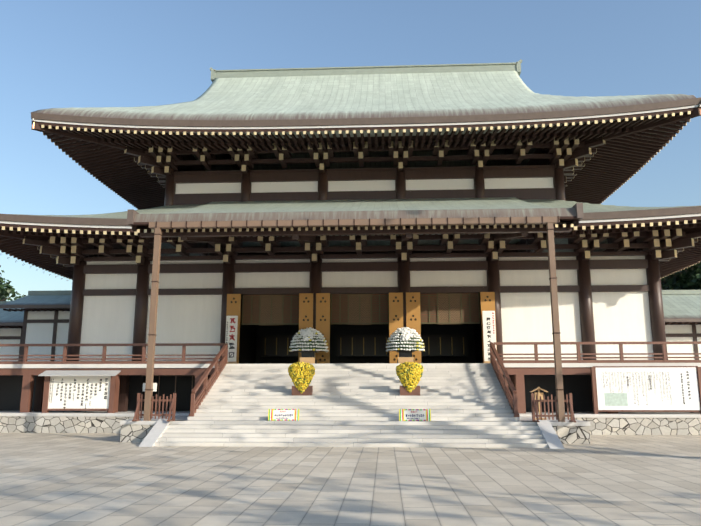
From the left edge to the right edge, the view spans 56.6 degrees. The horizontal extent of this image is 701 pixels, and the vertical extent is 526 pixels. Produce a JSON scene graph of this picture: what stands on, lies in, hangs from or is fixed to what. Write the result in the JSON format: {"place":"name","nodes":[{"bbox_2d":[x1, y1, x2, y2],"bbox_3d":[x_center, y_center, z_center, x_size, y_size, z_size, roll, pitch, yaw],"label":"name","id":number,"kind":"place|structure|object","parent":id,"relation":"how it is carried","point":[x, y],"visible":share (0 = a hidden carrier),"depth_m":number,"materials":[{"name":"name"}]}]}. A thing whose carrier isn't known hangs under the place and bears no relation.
{"place":"outdoors","nodes":[
{"label":"outdoors","id":0,"kind":"place"},
{"bbox_2d":[0,433,700,525],"bbox_3d":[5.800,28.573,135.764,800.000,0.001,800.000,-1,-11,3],"label":"paved plaza","id":1,"kind":"structure","parent":0,"point":[78,479],"depth_m":15.68,"materials":[{"name":"stone"}]},
{"bbox_2d":[0,270,25,300],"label":"tree","id":2,"kind":"object","parent":1,"relation":"on","point":[7,291],"visible":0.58,"depth_m":93.04,"materials":[{"name":"green plant"}]},
{"bbox_2d":[0,411,700,443],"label":"stone base wall","id":3,"kind":"structure","parent":1,"relation":"on","point":[583,427],"depth_m":32.66,"materials":[{"name":"stone"}]},
{"bbox_2d":[143,383,547,419],"bbox_3d":[-0.128,6.214,29.204,18.182,1.620,0.566,0,-11,-2],"label":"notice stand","id":4,"kind":"object","parent":3,"relation":"on","point":[538,393],"visible":0.73,"depth_m":29.41,"materials":[{"name":"brown wood"}]},
{"bbox_2d":[0,367,699,413],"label":"veranda","id":5,"kind":"object","parent":3,"relation":"on","point":[21,389],"visible":0.44,"depth_m":36.69,"materials":[{"name":"brown wood"}]},
{"bbox_2d":[0,363,700,367],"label":"balcony slab","id":6,"kind":"structure","parent":5,"relation":"on","point":[350,364],"depth_m":34.94,"materials":[{"name":"wood"}]},
{"bbox_2d":[289,327,328,363],"bbox_3d":[-2.331,4.629,36.427,2.219,2.076,1.836,-1,-11,3],"label":"chrysanthemum display","id":7,"kind":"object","parent":6,"relation":"on","point":[309,343],"depth_m":35.89,"materials":[{"name":"white plant"}]},
{"bbox_2d":[225,292,496,363],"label":"door panels","id":8,"kind":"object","parent":6,"relation":"on","point":[487,303],"visible":0.56,"depth_m":38.43,"materials":[{"name":"brown metal"}]},
{"bbox_2d":[225,311,496,363],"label":"vertical sign banners","id":9,"kind":"object","parent":6,"relation":"on","point":[485,316],"visible":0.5,"depth_m":37.79,"materials":[{"name":"white paint"}]},
{"bbox_2d":[66,251,667,360],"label":"hall walls","id":10,"kind":"structure","parent":6,"relation":"on","point":[612,296],"depth_m":39.16,"materials":[{"name":"white paint"}]},
{"bbox_2d":[13,199,700,256],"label":"lower roof eave","id":11,"kind":"object","parent":10,"relation":"on","point":[589,208],"visible":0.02,"depth_m":43.28,"materials":[{"name":"metal"}]},
{"bbox_2d":[0,220,700,279],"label":"roof rafters","id":12,"kind":"object","parent":11,"relation":"attached to","point":[11,242],"visible":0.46,"depth_m":37.96,"materials":[{"name":"brown wood"}]},
{"bbox_2d":[0,206,700,231],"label":"lower side roof","id":13,"kind":"structure","parent":11,"relation":"attached to","point":[587,220],"depth_m":35.50,"materials":[{"name":"grey metal"}]},
{"bbox_2d":[127,197,583,231],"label":"canopy roof","id":14,"kind":"structure","parent":11,"relation":"attached to","point":[374,209],"depth_m":30.70,"materials":[{"name":"grey metal"}]},
{"bbox_2d":[137,224,573,242],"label":"roof rafters","id":15,"kind":"object","parent":14,"relation":"attached to","point":[219,235],"visible":0.88,"depth_m":30.42,"materials":[{"name":"brown wood"}]},
{"bbox_2d":[164,164,565,255],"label":"hall upper walls","id":16,"kind":"structure","parent":11,"relation":"on","point":[532,182],"depth_m":44.63,"materials":[{"name":"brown paint"}]},
{"bbox_2d":[33,71,695,170],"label":"upper roof","id":17,"kind":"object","parent":16,"relation":"on","point":[381,95],"visible":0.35,"depth_m":46.31,"materials":[{"name":"green metal"}]},
{"bbox_2d":[31,108,700,209],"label":"roof rafters","id":18,"kind":"object","parent":17,"relation":"attached to","point":[618,159],"visible":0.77,"depth_m":42.20,"materials":[{"name":"brown wood"}]},
{"bbox_2d":[31,97,700,154],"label":"roof eave edge","id":19,"kind":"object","parent":17,"relation":"attached to","point":[496,120],"depth_m":38.91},
{"bbox_2d":[50,113,682,170],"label":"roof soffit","id":20,"kind":"structure","parent":17,"relation":"attached to","point":[379,139],"depth_m":41.79,"materials":[{"name":"brown wood"}]},
{"bbox_2d":[124,133,605,187],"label":"roof brackets","id":21,"kind":"object","parent":16,"relation":"attached to","point":[566,156],"visible":0.56,"depth_m":43.77,"materials":[{"name":"brown wood"}]},
{"bbox_2d":[60,227,671,256],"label":"bracket ends","id":22,"kind":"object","parent":11,"relation":"attached to","point":[128,255],"depth_m":44.94,"materials":[{"name":"brown wood"}]},
{"bbox_2d":[242,293,479,324],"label":"hanging blinds","id":23,"kind":"object","parent":10,"relation":"attached to","point":[370,309],"depth_m":39.12,"materials":[{"name":"brown wood"}]},
{"bbox_2d":[239,293,482,363],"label":"hall interior","id":24,"kind":"object","parent":10,"relation":"in","point":[250,345],"visible":0.08,"depth_m":47.45,"materials":[{"name":"black"}]},
{"bbox_2d":[23,225,700,266],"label":"roof brackets","id":25,"kind":"object","parent":10,"relation":"attached to","point":[664,245],"visible":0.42,"depth_m":38.41,"materials":[{"name":"brown wood"}]},
{"bbox_2d":[261,334,467,356],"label":"hall interior fittings","id":26,"kind":"object","parent":10,"relation":"attached to","point":[376,345],"visible":0.73,"depth_m":45.54,"materials":[{"name":"black wood"}]},
{"bbox_2d":[386,327,424,362],"bbox_3d":[3.044,4.580,36.144,2.190,2.066,1.846,-1,-11,3],"label":"chrysanthemum display","id":27,"kind":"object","parent":6,"relation":"on","point":[405,342],"depth_m":35.61,"materials":[{"name":"white plant"}]},
{"bbox_2d":[0,341,700,416],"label":"wood railings","id":28,"kind":"object","parent":3,"relation":"on","point":[496,362],"visible":0.88,"depth_m":34.54,"materials":[{"name":"brown wood"}]},
{"bbox_2d":[143,216,564,421],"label":"gutter downpipes","id":29,"kind":"object","parent":3,"relation":"on","point":[549,222],"visible":1,"depth_m":29.17,"materials":[{"name":"brown metal"}]},
{"bbox_2d":[132,393,575,421],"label":"barrier fences","id":30,"kind":"object","parent":3,"relation":"on","point":[534,407],"visible":0.85,"depth_m":27.70,"materials":[{"name":"brown wood"}]},
{"bbox_2d":[38,366,700,413],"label":"notice boards","id":31,"kind":"object","parent":3,"relation":"on","point":[612,391],"visible":1,"depth_m":33.59,"materials":[{"name":"white paper"}]},
{"bbox_2d":[49,313,690,418],"bbox_3d":[0.362,4.954,33.145,34.016,5.843,9.144,-1,-11,3],"label":"sign lettering","id":32,"kind":"object","parent":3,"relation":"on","point":[230,344],"visible":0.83,"depth_m":35.04,"materials":[{"name":"black"}]},
{"bbox_2d":[138,366,564,448],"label":"granite stairs","id":33,"kind":"structure","parent":1,"relation":"on","point":[361,406],"depth_m":28.94,"materials":[{"name":"grey stone"}]},
{"bbox_2d":[288,362,314,395],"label":"potted yellow flowers","id":34,"kind":"object","parent":33,"relation":"on","point":[302,374],"visible":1,"depth_m":30.94,"materials":[{"name":"yellow plant"}]},
{"bbox_2d":[268,409,430,420],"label":"small signs","id":35,"kind":"object","parent":33,"relation":"on","point":[272,413],"visible":1,"depth_m":28.16,"materials":[{"name":"white paper"}]},
{"bbox_2d":[396,362,423,395],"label":"potted yellow flowers","id":36,"kind":"object","parent":33,"relation":"on","point":[409,374],"visible":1,"depth_m":30.66,"materials":[{"name":"yellow plant"}]},
{"bbox_2d":[661,271,690,289],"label":"tree","id":37,"kind":"object","parent":1,"relation":"on","point":[672,284],"depth_m":79.17,"materials":[{"name":"green plant"}]},
{"bbox_2d":[661,265,700,289],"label":"tree","id":38,"kind":"object","parent":1,"relation":"on","point":[669,280],"depth_m":64.29,"materials":[{"name":"green plant"}]},
{"bbox_2d":[662,262,700,289],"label":"tree","id":39,"kind":"object","parent":1,"relation":"on","point":[690,281],"visible":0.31,"depth_m":63.23,"materials":[{"name":"green plant"}]},
{"bbox_2d":[0,290,700,360],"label":"wing buildings","id":40,"kind":"structure","parent":0,"point":[36,317],"depth_m":48.51,"materials":[{"name":"white paint"}]},
{"bbox_2d":[0,0,700,300],"label":"sky","id":41,"kind":"structure","parent":0,"point":[54,53],"materials":[{"name":"blue"}]},
{"bbox_2d":[210,59,522,82],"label":"roof ridge","id":42,"kind":"structure","parent":0,"point":[398,69],"depth_m":53.31,"materials":[{"name":"metal"}]},
{"bbox_2d":[226,149,508,159],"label":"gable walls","id":43,"kind":"structure","parent":0,"point":[229,155],"depth_m":57.61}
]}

